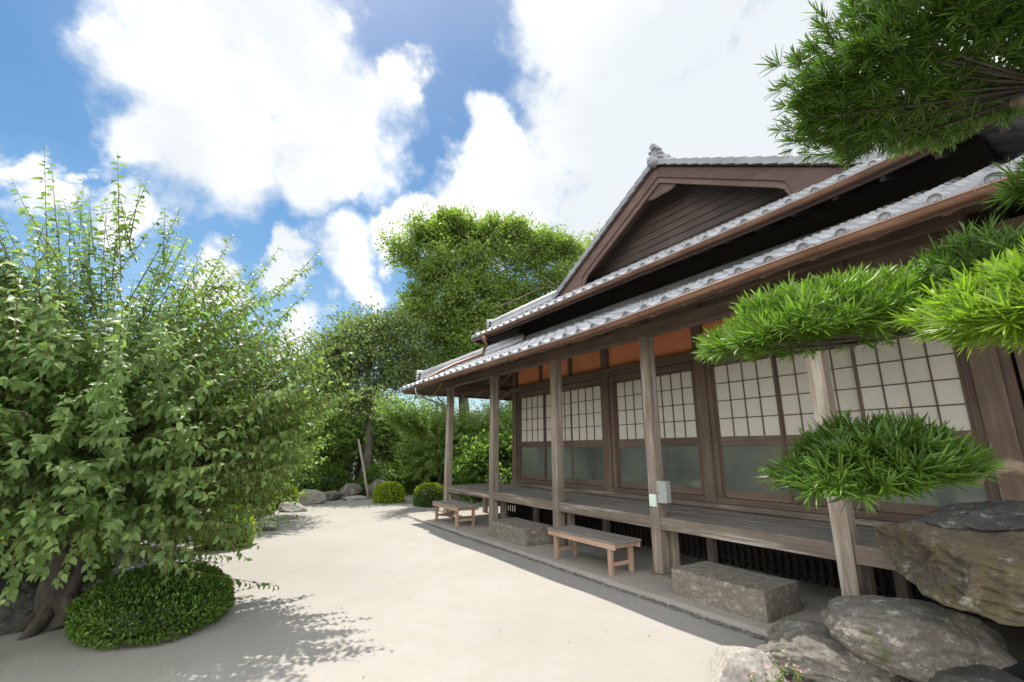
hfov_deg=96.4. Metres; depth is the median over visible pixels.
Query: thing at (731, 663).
boulder
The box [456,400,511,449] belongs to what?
plum tree
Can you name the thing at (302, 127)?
sky
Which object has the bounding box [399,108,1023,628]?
tea house
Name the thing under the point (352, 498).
garden stone
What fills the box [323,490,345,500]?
garden stone
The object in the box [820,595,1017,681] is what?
boulder
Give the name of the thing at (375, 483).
garden stone
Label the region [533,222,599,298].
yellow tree
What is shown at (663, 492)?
meter box
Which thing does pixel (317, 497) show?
garden stone
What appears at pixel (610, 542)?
bench
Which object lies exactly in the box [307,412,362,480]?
evergreen
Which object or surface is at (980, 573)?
boulder
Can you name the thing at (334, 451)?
plum tree
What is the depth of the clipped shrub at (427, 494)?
12.92 m
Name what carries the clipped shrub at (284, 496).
on the courtyard
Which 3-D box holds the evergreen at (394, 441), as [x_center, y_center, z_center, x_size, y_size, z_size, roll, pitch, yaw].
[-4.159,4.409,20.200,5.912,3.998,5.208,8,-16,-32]
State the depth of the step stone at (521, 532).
7.54 m
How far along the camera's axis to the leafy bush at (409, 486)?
16.34 m
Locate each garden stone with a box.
[253,512,277,523]
[255,515,279,530]
[278,501,306,512]
[298,489,325,504]
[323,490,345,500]
[340,483,362,497]
[343,495,371,500]
[368,479,384,496]
[487,472,506,505]
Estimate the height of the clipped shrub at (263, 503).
0.820 m
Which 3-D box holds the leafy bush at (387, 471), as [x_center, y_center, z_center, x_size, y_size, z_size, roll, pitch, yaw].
[-4.624,5.036,16.881,2.184,1.243,1.673,8,-16,-32]
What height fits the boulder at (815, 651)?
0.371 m
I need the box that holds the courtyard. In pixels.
[0,498,808,681]
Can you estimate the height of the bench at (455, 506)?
0.400 m
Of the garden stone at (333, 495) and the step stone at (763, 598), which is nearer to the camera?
the step stone at (763, 598)
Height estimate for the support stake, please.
1.967 m
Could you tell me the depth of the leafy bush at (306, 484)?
15.06 m
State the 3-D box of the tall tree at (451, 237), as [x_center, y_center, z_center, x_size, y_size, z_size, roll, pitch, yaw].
[-1.421,-0.101,20.812,10.171,12.920,5.021,3,-14,-14]
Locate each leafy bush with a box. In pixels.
[273,463,321,493]
[308,464,353,491]
[356,461,406,495]
[399,466,438,494]
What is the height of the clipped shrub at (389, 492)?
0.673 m
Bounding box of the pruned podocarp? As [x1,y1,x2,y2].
[692,0,1023,514]
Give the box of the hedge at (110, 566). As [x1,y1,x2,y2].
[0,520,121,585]
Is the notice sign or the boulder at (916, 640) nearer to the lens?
the boulder at (916, 640)
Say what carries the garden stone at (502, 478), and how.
on the ground
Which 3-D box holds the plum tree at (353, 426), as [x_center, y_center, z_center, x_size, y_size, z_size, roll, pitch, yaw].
[-5.909,3.810,18.299,5.020,4.272,4.029,8,-16,-32]
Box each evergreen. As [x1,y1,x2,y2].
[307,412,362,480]
[358,398,444,467]
[441,422,516,503]
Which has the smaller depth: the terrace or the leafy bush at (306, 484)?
the terrace
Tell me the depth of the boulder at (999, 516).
3.20 m
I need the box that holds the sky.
[0,0,1006,411]
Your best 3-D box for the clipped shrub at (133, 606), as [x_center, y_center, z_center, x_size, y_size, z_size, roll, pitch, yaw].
[-3.394,2.426,4.397,1.323,0.456,1.758,8,-16,-32]
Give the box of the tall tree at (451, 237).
[369,203,587,422]
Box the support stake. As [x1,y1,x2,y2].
[357,439,369,499]
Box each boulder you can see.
[0,580,37,635]
[709,645,786,681]
[754,618,905,681]
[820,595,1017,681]
[873,522,1023,626]
[904,500,1023,531]
[910,664,1023,681]
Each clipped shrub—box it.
[62,561,235,650]
[195,504,256,550]
[233,491,276,513]
[275,483,298,507]
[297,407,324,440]
[372,481,405,503]
[412,482,443,506]
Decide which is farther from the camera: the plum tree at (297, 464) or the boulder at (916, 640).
the plum tree at (297, 464)
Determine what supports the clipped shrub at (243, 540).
on the courtyard
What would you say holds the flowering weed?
on the courtyard
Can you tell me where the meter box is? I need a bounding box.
[656,480,671,503]
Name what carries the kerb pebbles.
on the courtyard
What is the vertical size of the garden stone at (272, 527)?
0.346 m
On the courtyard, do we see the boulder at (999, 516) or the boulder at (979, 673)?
the boulder at (979, 673)
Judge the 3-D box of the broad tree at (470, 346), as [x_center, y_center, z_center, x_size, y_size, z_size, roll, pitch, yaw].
[-2.246,2.340,18.860,6.112,7.257,3.764,0,-13,-2]
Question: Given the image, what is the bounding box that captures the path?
[360,494,488,515]
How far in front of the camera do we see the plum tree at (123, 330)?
7.63 m
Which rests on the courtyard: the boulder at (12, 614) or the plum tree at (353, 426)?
the boulder at (12, 614)
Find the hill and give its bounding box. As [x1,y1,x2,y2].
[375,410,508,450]
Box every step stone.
[489,517,552,546]
[671,561,802,623]
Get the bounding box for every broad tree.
[273,295,447,489]
[399,312,497,407]
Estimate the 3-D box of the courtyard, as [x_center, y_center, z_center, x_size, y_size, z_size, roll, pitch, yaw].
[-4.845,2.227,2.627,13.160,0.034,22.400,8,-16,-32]
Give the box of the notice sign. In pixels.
[649,494,656,506]
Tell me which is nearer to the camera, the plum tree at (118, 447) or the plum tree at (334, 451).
the plum tree at (118, 447)
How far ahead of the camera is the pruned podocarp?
1.60 m
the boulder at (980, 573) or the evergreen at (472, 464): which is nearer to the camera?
the boulder at (980, 573)
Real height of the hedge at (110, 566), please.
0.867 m
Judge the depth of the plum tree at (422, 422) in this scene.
15.02 m
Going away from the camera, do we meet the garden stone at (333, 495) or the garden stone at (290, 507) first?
the garden stone at (290, 507)
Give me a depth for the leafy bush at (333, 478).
15.95 m
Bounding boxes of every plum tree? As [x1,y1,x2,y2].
[0,145,378,640]
[2,279,243,541]
[199,363,337,510]
[242,394,360,471]
[314,393,409,482]
[363,385,489,486]
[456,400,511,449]
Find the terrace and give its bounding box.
[404,505,1023,681]
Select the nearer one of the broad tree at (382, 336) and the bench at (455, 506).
the bench at (455, 506)
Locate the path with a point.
(405, 507)
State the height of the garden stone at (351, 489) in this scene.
0.657 m
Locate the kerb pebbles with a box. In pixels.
[414,519,768,639]
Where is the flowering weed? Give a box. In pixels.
[743,656,802,681]
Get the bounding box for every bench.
[432,500,478,526]
[547,525,640,575]

